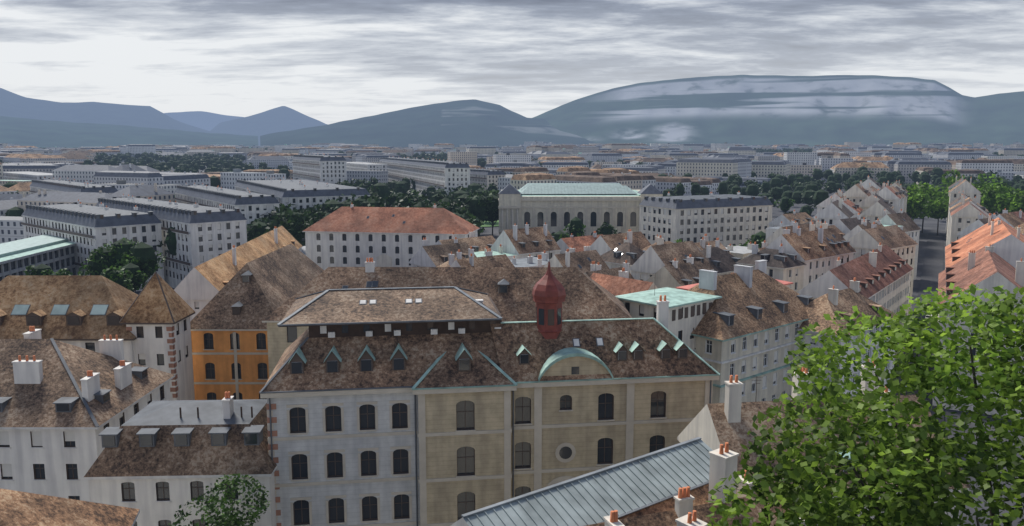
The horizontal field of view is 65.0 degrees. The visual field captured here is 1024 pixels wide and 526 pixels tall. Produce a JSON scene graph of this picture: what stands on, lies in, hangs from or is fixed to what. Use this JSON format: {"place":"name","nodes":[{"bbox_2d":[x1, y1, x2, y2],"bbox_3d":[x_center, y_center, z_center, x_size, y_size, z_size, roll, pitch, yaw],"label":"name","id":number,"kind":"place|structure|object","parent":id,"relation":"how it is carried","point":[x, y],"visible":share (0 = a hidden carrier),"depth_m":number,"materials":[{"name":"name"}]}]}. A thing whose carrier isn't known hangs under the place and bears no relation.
{"place":"outdoors","nodes":[
{"label":"outdoors","id":0,"kind":"place"},
{"bbox_2d":[0,262,137,362],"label":"roof","id":1,"kind":"structure","parent":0,"point":[88,312],"depth_m":104.39,"materials":[{"name":"brown tile"}]},
{"bbox_2d":[0,488,139,525],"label":"roof","id":2,"kind":"structure","parent":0,"point":[18,508],"depth_m":48.64,"materials":[{"name":"brown tile"}]},
{"bbox_2d":[0,326,174,501],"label":"white building","id":3,"kind":"structure","parent":0,"point":[63,406],"depth_m":79.92,"materials":[{"name":"paint"}]},
{"bbox_2d":[0,88,229,133],"bbox_3d":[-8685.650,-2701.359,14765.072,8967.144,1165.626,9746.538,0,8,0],"label":"mountain","id":4,"kind":"structure","parent":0,"point":[14,105],"depth_m":13803.66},
{"bbox_2d":[0,116,257,147],"bbox_3d":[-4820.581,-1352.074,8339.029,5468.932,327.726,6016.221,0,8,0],"label":"mountain ridge","id":5,"kind":"structure","parent":0,"point":[32,132],"depth_m":7191.31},
{"bbox_2d":[119,253,194,399],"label":"tower","id":6,"kind":"structure","parent":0,"point":[155,319],"depth_m":103.06,"materials":[{"name":"white paint"}]},
{"bbox_2d":[174,226,302,320],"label":"house","id":7,"kind":"structure","parent":0,"point":[198,288],"depth_m":161.09,"materials":[{"name":"tile"}]},
{"bbox_2d":[164,111,327,130],"bbox_3d":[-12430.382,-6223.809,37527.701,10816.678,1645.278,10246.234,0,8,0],"label":"mountain","id":8,"kind":"structure","parent":0,"point":[208,121],"depth_m":36096.90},
{"bbox_2d":[190,244,323,399],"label":"orange building","id":9,"kind":"structure","parent":0,"point":[229,342],"depth_m":110.85,"materials":[{"name":"paint"}]},
{"bbox_2d":[211,106,326,145],"bbox_3d":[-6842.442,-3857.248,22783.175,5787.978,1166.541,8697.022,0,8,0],"label":"mountain","id":10,"kind":"structure","parent":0,"point":[280,119],"depth_m":21509.35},
{"bbox_2d":[302,202,479,269],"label":"building","id":11,"kind":"structure","parent":0,"point":[350,236],"depth_m":240.34,"materials":[{"name":"paint"}]},
{"bbox_2d":[260,99,592,147],"bbox_3d":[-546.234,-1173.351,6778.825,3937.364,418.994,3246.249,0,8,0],"label":"mountain","id":12,"kind":"structure","parent":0,"point":[469,122],"depth_m":5971.24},
{"bbox_2d":[262,255,631,376],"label":"building wing","id":13,"kind":"structure","parent":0,"point":[508,290],"depth_m":104.55,"materials":[{"name":"brown tile"}]},
{"bbox_2d":[480,220,498,226],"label":"park lawn","id":14,"kind":"structure","parent":0,"point":[487,224],"depth_m":467.16,"materials":[{"name":"green plant"}]},
{"bbox_2d":[0,141,1023,243],"bbox_3d":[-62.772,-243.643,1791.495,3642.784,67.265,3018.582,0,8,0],"label":"city","id":15,"kind":"object","parent":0,"point":[710,165],"visible":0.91,"depth_m":903.98,"materials":[{"name":"stone"}]},
{"bbox_2d":[0,0,1023,123],"label":"sky","id":16,"kind":"structure","parent":0,"point":[326,61],"materials":[{"name":"grey"}]},
{"bbox_2d":[101,161,1023,525],"bbox_3d":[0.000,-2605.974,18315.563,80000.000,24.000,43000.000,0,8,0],"label":"ground","id":17,"kind":"structure","parent":0,"point":[929,225],"depth_m":270.04,"materials":[{"name":"grey"}]},
{"bbox_2d":[3,171,52,179],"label":"building","id":18,"kind":"structure","parent":17,"relation":"on","point":[25,175],"depth_m":659.61,"materials":[{"name":"grey paint"}]},
{"bbox_2d":[0,234,76,280],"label":"modern building terraces","id":19,"kind":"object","parent":17,"relation":"on","point":[54,253],"visible":0.27,"depth_m":240.90,"materials":[{"name":"concrete"}]},
{"bbox_2d":[29,176,117,194],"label":"building","id":20,"kind":"structure","parent":17,"relation":"on","point":[58,184],"depth_m":424.69,"materials":[{"name":"white paint"}]},
{"bbox_2d":[21,200,164,291],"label":"apartment building","id":21,"kind":"structure","parent":17,"relation":"on","point":[86,229],"depth_m":254.85,"materials":[{"name":"white paint"}]},
{"bbox_2d":[23,238,165,292],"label":"trees","id":22,"kind":"object","parent":17,"relation":"on","point":[131,265],"visible":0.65,"depth_m":213.82,"materials":[{"name":"green plant"}]},
{"bbox_2d":[96,193,246,287],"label":"apartment building","id":23,"kind":"structure","parent":17,"relation":"on","point":[200,231],"depth_m":253.45,"materials":[{"name":"paint"}]},
{"bbox_2d":[84,392,276,525],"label":"house","id":24,"kind":"structure","parent":17,"relation":"on","point":[157,463],"depth_m":67.97,"materials":[{"name":"brown tile"}]},
{"bbox_2d":[168,473,270,525],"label":"small tree","id":25,"kind":"object","parent":17,"relation":"on","point":[232,520],"visible":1,"depth_m":62.84,"materials":[{"name":"green plant"}]},
{"bbox_2d":[174,182,279,224],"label":"apartment building","id":26,"kind":"structure","parent":17,"relation":"on","point":[252,206],"depth_m":337.04,"materials":[{"name":"white paint"}]},
{"bbox_2d":[235,177,370,245],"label":"apartment building","id":27,"kind":"structure","parent":17,"relation":"on","point":[301,194],"depth_m":369.47,"materials":[{"name":"paint"}]},
{"bbox_2d":[301,246,305,254],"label":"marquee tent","id":28,"kind":"object","parent":17,"relation":"on","point":[303,248],"depth_m":291.85,"materials":[{"name":"white fabric"}]},
{"bbox_2d":[292,153,346,183],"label":"apartment building","id":29,"kind":"structure","parent":17,"relation":"on","point":[324,168],"depth_m":615.37,"materials":[{"name":"paint"}]},
{"bbox_2d":[346,162,386,170],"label":"building","id":30,"kind":"structure","parent":17,"relation":"on","point":[363,166],"depth_m":730.77,"materials":[{"name":"white paint"}]},
{"bbox_2d":[379,156,469,196],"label":"apartment building","id":31,"kind":"structure","parent":17,"relation":"on","point":[425,174],"depth_m":611.32,"materials":[{"name":"white paint"}]},
{"bbox_2d":[409,233,475,266],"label":"house","id":32,"kind":"structure","parent":17,"relation":"on","point":[425,255],"depth_m":186.59,"materials":[{"name":"grey paint"}]},
{"bbox_2d":[437,246,473,266],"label":"house","id":33,"kind":"structure","parent":17,"relation":"on","point":[452,258],"depth_m":169.23,"materials":[{"name":"brown paint"}]},
{"bbox_2d":[435,230,495,251],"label":"house","id":34,"kind":"structure","parent":17,"relation":"on","point":[480,243],"depth_m":207.09,"materials":[{"name":"brown tile"}]},
{"bbox_2d":[450,248,514,266],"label":"house","id":35,"kind":"structure","parent":17,"relation":"on","point":[490,260],"depth_m":159.15,"materials":[{"name":"paint"}]},
{"bbox_2d":[470,167,505,189],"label":"building","id":36,"kind":"structure","parent":17,"relation":"on","point":[486,177],"depth_m":646.53,"materials":[{"name":"beige paint"}]},
{"bbox_2d":[259,249,719,525],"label":"college building","id":37,"kind":"structure","parent":17,"relation":"on","point":[428,406],"depth_m":71.59,"materials":[{"name":"beige paint"}]},
{"bbox_2d":[474,244,519,259],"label":"old town building","id":38,"kind":"structure","parent":17,"relation":"on","point":[483,254],"depth_m":197.50,"materials":[{"name":"white paint"}]},
{"bbox_2d":[0,147,1023,254],"bbox_3d":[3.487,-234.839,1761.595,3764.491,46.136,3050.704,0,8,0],"label":"trees","id":39,"kind":"object","parent":17,"relation":"on","point":[808,190],"visible":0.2,"depth_m":721.93,"materials":[{"name":"green plant"}]},
{"bbox_2d":[246,178,792,245],"bbox_3d":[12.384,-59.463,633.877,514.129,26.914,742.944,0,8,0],"label":"park trees","id":40,"kind":"object","parent":17,"relation":"on","point":[478,207],"visible":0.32,"depth_m":343.29,"materials":[{"name":"green plant"}]},
{"bbox_2d":[491,219,560,258],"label":"house","id":41,"kind":"structure","parent":17,"relation":"on","point":[526,241],"depth_m":201.82,"materials":[{"name":"paint"}]},
{"bbox_2d":[510,251,549,266],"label":"house","id":42,"kind":"structure","parent":17,"relation":"on","point":[538,261],"depth_m":182.49,"materials":[{"name":"white paint"}]},
{"bbox_2d":[188,168,947,247],"bbox_3d":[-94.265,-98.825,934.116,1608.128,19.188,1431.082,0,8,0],"label":"trees","id":43,"kind":"object","parent":17,"relation":"on","point":[576,226],"visible":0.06,"depth_m":308.15,"materials":[{"name":"green plant"}]},
{"bbox_2d":[544,242,609,272],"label":"house","id":44,"kind":"structure","parent":17,"relation":"on","point":[580,260],"depth_m":174.79,"materials":[{"name":"beige paint"}]},
{"bbox_2d":[556,231,602,253],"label":"house","id":45,"kind":"structure","parent":17,"relation":"on","point":[564,244],"depth_m":230.52,"materials":[{"name":"red tile"}]},
{"bbox_2d":[498,183,662,235],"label":"museum building","id":46,"kind":"structure","parent":17,"relation":"on","point":[557,207],"depth_m":352.53,"materials":[{"name":"beige paint"}]},
{"bbox_2d":[585,260,633,278],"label":"house","id":47,"kind":"structure","parent":17,"relation":"on","point":[624,270],"depth_m":157.65,"materials":[{"name":"beige paint"}]},
{"bbox_2d":[590,222,650,255],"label":"house","id":48,"kind":"structure","parent":17,"relation":"on","point":[602,244],"depth_m":199.82,"materials":[{"name":"brown tile"}]},
{"bbox_2d":[601,232,644,272],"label":"house","id":49,"kind":"structure","parent":17,"relation":"on","point":[619,255],"depth_m":184.73,"materials":[{"name":"white paint"}]},
{"bbox_2d":[450,437,817,525],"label":"roof","id":50,"kind":"structure","parent":17,"relation":"on","point":[669,473],"depth_m":46.07,"materials":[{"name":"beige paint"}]},
{"bbox_2d":[641,231,672,250],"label":"house","id":51,"kind":"structure","parent":17,"relation":"on","point":[655,243],"depth_m":195.85,"materials":[{"name":"brown paint"}]},
{"bbox_2d":[629,235,713,280],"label":"house","id":52,"kind":"structure","parent":17,"relation":"on","point":[650,262],"depth_m":167.92,"materials":[{"name":"white paint"}]},
{"bbox_2d":[646,254,707,288],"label":"house","id":53,"kind":"structure","parent":17,"relation":"on","point":[675,274],"depth_m":151.85,"materials":[{"name":"tile"}]},
{"bbox_2d":[585,456,795,525],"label":"house","id":54,"kind":"structure","parent":17,"relation":"on","point":[635,486],"depth_m":45.39,"materials":[{"name":"brown tile"}]},
{"bbox_2d":[694,234,731,254],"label":"house","id":55,"kind":"structure","parent":17,"relation":"on","point":[702,244],"depth_m":205.42,"materials":[{"name":"white paint"}]},
{"bbox_2d":[701,238,741,275],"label":"house","id":56,"kind":"structure","parent":17,"relation":"on","point":[721,261],"depth_m":176.32,"materials":[{"name":"beige paint"}]},
{"bbox_2d":[676,264,792,289],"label":"roof","id":57,"kind":"structure","parent":17,"relation":"on","point":[688,287],"depth_m":130.34,"materials":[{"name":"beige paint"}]},
{"bbox_2d":[725,242,751,259],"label":"house","id":58,"kind":"structure","parent":17,"relation":"on","point":[742,252],"depth_m":214.32,"materials":[{"name":"beige paint"}]},
{"bbox_2d":[687,260,811,402],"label":"house","id":59,"kind":"structure","parent":17,"relation":"on","point":[748,325],"depth_m":115.84,"materials":[{"name":"paint"}]},
{"bbox_2d":[743,240,766,258],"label":"house","id":60,"kind":"structure","parent":17,"relation":"on","point":[764,244],"depth_m":193.12,"materials":[{"name":"beige paint"}]},
{"bbox_2d":[736,240,806,291],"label":"house","id":61,"kind":"structure","parent":17,"relation":"on","point":[783,266],"depth_m":171.39,"materials":[{"name":"beige paint"}]},
{"bbox_2d":[766,219,793,238],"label":"house","id":62,"kind":"structure","parent":17,"relation":"on","point":[770,231],"depth_m":253.11,"materials":[{"name":"white paint"}]},
{"bbox_2d":[763,220,817,245],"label":"house","id":63,"kind":"structure","parent":17,"relation":"on","point":[775,235],"depth_m":230.36,"materials":[{"name":"beige paint"}]},
{"bbox_2d":[768,210,813,227],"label":"house","id":64,"kind":"structure","parent":17,"relation":"on","point":[801,217],"depth_m":303.81,"materials":[{"name":"paint"}]},
{"bbox_2d":[766,221,838,287],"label":"house","id":65,"kind":"structure","parent":17,"relation":"on","point":[813,251],"depth_m":176.99,"materials":[{"name":"white paint"}]},
{"bbox_2d":[801,216,817,226],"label":"house","id":66,"kind":"structure","parent":17,"relation":"on","point":[815,220],"depth_m":260.98,"materials":[{"name":"brown paint"}]},
{"bbox_2d":[816,220,844,236],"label":"house","id":67,"kind":"structure","parent":17,"relation":"on","point":[819,224],"depth_m":244.76,"materials":[{"name":"brown paint"}]},
{"bbox_2d":[810,221,856,266],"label":"house","id":68,"kind":"structure","parent":17,"relation":"on","point":[835,241],"depth_m":185.01,"materials":[{"name":"tile"}]},
{"bbox_2d":[813,196,853,225],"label":"street building","id":69,"kind":"structure","parent":17,"relation":"on","point":[829,212],"depth_m":270.71,"materials":[{"name":"paint"}]},
{"bbox_2d":[816,188,851,213],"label":"street building","id":70,"kind":"structure","parent":17,"relation":"on","point":[826,202],"depth_m":320.55,"materials":[{"name":"white paint"}]},
{"bbox_2d":[797,278,896,396],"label":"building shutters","id":71,"kind":"object","parent":17,"relation":"on","point":[818,306],"visible":0.13,"depth_m":122.27,"materials":[{"name":"paint"}]},
{"bbox_2d":[833,213,869,234],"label":"house","id":72,"kind":"structure","parent":17,"relation":"on","point":[845,226],"depth_m":250.02,"materials":[{"name":"white paint"}]},
{"bbox_2d":[842,196,862,217],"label":"street building","id":73,"kind":"structure","parent":17,"relation":"on","point":[854,209],"depth_m":300.38,"materials":[{"name":"paint"}]},
{"bbox_2d":[797,242,913,360],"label":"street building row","id":74,"kind":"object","parent":17,"relation":"on","point":[882,274],"visible":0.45,"depth_m":156.95,"materials":[{"name":"white paint"}]},
{"bbox_2d":[844,181,870,203],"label":"street building","id":75,"kind":"structure","parent":17,"relation":"on","point":[856,193],"depth_m":346.13,"materials":[{"name":"beige paint"}]},
{"bbox_2d":[843,216,883,240],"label":"house","id":76,"kind":"structure","parent":17,"relation":"on","point":[856,230],"depth_m":222.95,"materials":[{"name":"white paint"}]},
{"bbox_2d":[706,283,1023,525],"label":"plane tree","id":77,"kind":"object","parent":17,"relation":"on","point":[914,475],"visible":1,"depth_m":29.41,"materials":[{"name":"green plant"}]},
{"bbox_2d":[866,184,875,192],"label":"street building","id":78,"kind":"structure","parent":17,"relation":"on","point":[871,188],"depth_m":386.01,"materials":[{"name":"beige paint"}]},
{"bbox_2d":[862,175,881,189],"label":"street building","id":79,"kind":"structure","parent":17,"relation":"on","point":[871,182],"depth_m":414.43,"materials":[{"name":"white paint"}]},
{"bbox_2d":[856,189,892,211],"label":"street building","id":80,"kind":"structure","parent":17,"relation":"on","point":[865,203],"depth_m":314.07,"materials":[{"name":"beige paint"}]},
{"bbox_2d":[860,196,895,222],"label":"street building","id":81,"kind":"structure","parent":17,"relation":"on","point":[876,209],"depth_m":294.58,"materials":[{"name":"beige paint"}]},
{"bbox_2d":[847,222,917,314],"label":"house","id":82,"kind":"structure","parent":17,"relation":"on","point":[898,241],"depth_m":202.11,"materials":[{"name":"beige paint"}]},
{"bbox_2d":[876,183,901,212],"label":"street building","id":83,"kind":"structure","parent":17,"relation":"on","point":[887,192],"depth_m":339.92,"materials":[{"name":"white paint"}]},
{"bbox_2d":[886,183,904,210],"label":"street building","id":84,"kind":"structure","parent":17,"relation":"on","point":[901,195],"depth_m":355.51,"materials":[{"name":"white paint"}]},
{"bbox_2d":[890,185,907,212],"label":"street building","id":85,"kind":"structure","parent":17,"relation":"on","point":[905,198],"depth_m":383.71,"materials":[{"name":"beige paint"}]},
{"bbox_2d":[892,180,907,192],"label":"street building","id":86,"kind":"structure","parent":17,"relation":"on","point":[895,184],"depth_m":408.90,"materials":[{"name":"beige paint"}]},
{"bbox_2d":[879,209,920,279],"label":"building","id":87,"kind":"structure","parent":17,"relation":"on","point":[911,228],"depth_m":271.67,"materials":[{"name":"white paint"}]},
{"bbox_2d":[946,176,963,227],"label":"street building","id":88,"kind":"structure","parent":17,"relation":"on","point":[956,183],"depth_m":426.20,"materials":[{"name":"paint"}]},
{"bbox_2d":[947,191,967,245],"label":"street building","id":89,"kind":"structure","parent":17,"relation":"on","point":[955,202],"depth_m":347.11,"materials":[{"name":"white paint"}]},
{"bbox_2d":[946,178,980,245],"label":"street building","id":90,"kind":"structure","parent":17,"relation":"on","point":[969,189],"depth_m":360.61,"materials":[{"name":"beige paint"}]},
{"bbox_2d":[906,169,1023,234],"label":"trees","id":91,"kind":"object","parent":17,"relation":"on","point":[930,202],"visible":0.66,"depth_m":404.07,"materials":[{"name":"green plant"}]},
{"bbox_2d":[949,197,986,243],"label":"street building","id":92,"kind":"structure","parent":17,"relation":"on","point":[965,215],"depth_m":278.55,"materials":[{"name":"beige paint"}]},
{"bbox_2d":[948,196,988,244],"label":"street building","id":93,"kind":"structure","parent":17,"relation":"on","point":[982,209],"depth_m":307.63,"materials":[{"name":"white paint"}]},
{"bbox_2d":[948,195,988,238],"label":"street building","id":94,"kind":"structure","parent":17,"relation":"on","point":[956,205],"depth_m":323.46,"materials":[{"name":"beige paint"}]},
{"bbox_2d":[957,213,995,238],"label":"building","id":95,"kind":"structure","parent":17,"relation":"on","point":[981,221],"depth_m":247.74,"materials":[{"name":"white paint"}]},
{"bbox_2d":[932,241,1023,418],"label":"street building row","id":96,"kind":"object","parent":17,"relation":"on","point":[985,268],"visible":0.27,"depth_m":140.09,"materials":[{"name":"beige paint"}]},
{"bbox_2d":[945,214,1023,273],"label":"street building row","id":97,"kind":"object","parent":17,"relation":"on","point":[1000,237],"visible":0.31,"depth_m":177.37,"materials":[{"name":"orange tile"}]},
{"bbox_2d":[996,208,1020,227],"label":"building","id":98,"kind":"structure","parent":17,"relation":"on","point":[1011,218],"depth_m":257.94,"materials":[{"name":"white paint"}]},
{"bbox_2d":[1009,209,1023,219],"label":"building","id":99,"kind":"structure","parent":17,"relation":"on","point":[1019,214],"depth_m":294.62,"materials":[{"name":"beige paint"}]},
{"bbox_2d":[590,268,657,295],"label":"house","id":100,"kind":"structure","parent":0,"point":[616,284],"depth_m":127.23,"materials":[{"name":"red tile"}]},
{"bbox_2d":[616,287,721,349],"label":"house","id":101,"kind":"structure","parent":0,"point":[687,311],"depth_m":111.34,"materials":[{"name":"white paint"}]},
{"bbox_2d":[639,190,772,246],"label":"building","id":102,"kind":"structure","parent":0,"point":[729,219],"depth_m":320.30,"materials":[{"name":"beige paint"}]},
{"bbox_2d":[533,75,1023,146],"bbox_3d":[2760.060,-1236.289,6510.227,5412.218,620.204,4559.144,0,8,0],"label":"mountain","id":103,"kind":"structure","parent":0,"point":[809,111],"depth_m":6034.76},
{"bbox_2d":[677,360,970,525],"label":"building","id":104,"kind":"structure","parent":0,"point":[714,426],"depth_m":60.91,"materials":[{"name":"beige paint"}]},
{"bbox_2d":[901,232,943,424],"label":"street","id":105,"kind":"structure","parent":0,"point":[933,266],"depth_m":294.34,"materials":[{"name":"grey asphalt"}]},
{"bbox_2d":[483,224,931,367],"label":"parked cars","id":106,"kind":"object","parent":105,"relation":"on","point":[928,304],"visible":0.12,"depth_m":209.30,"materials":[{"name":"multicoloured metal"}]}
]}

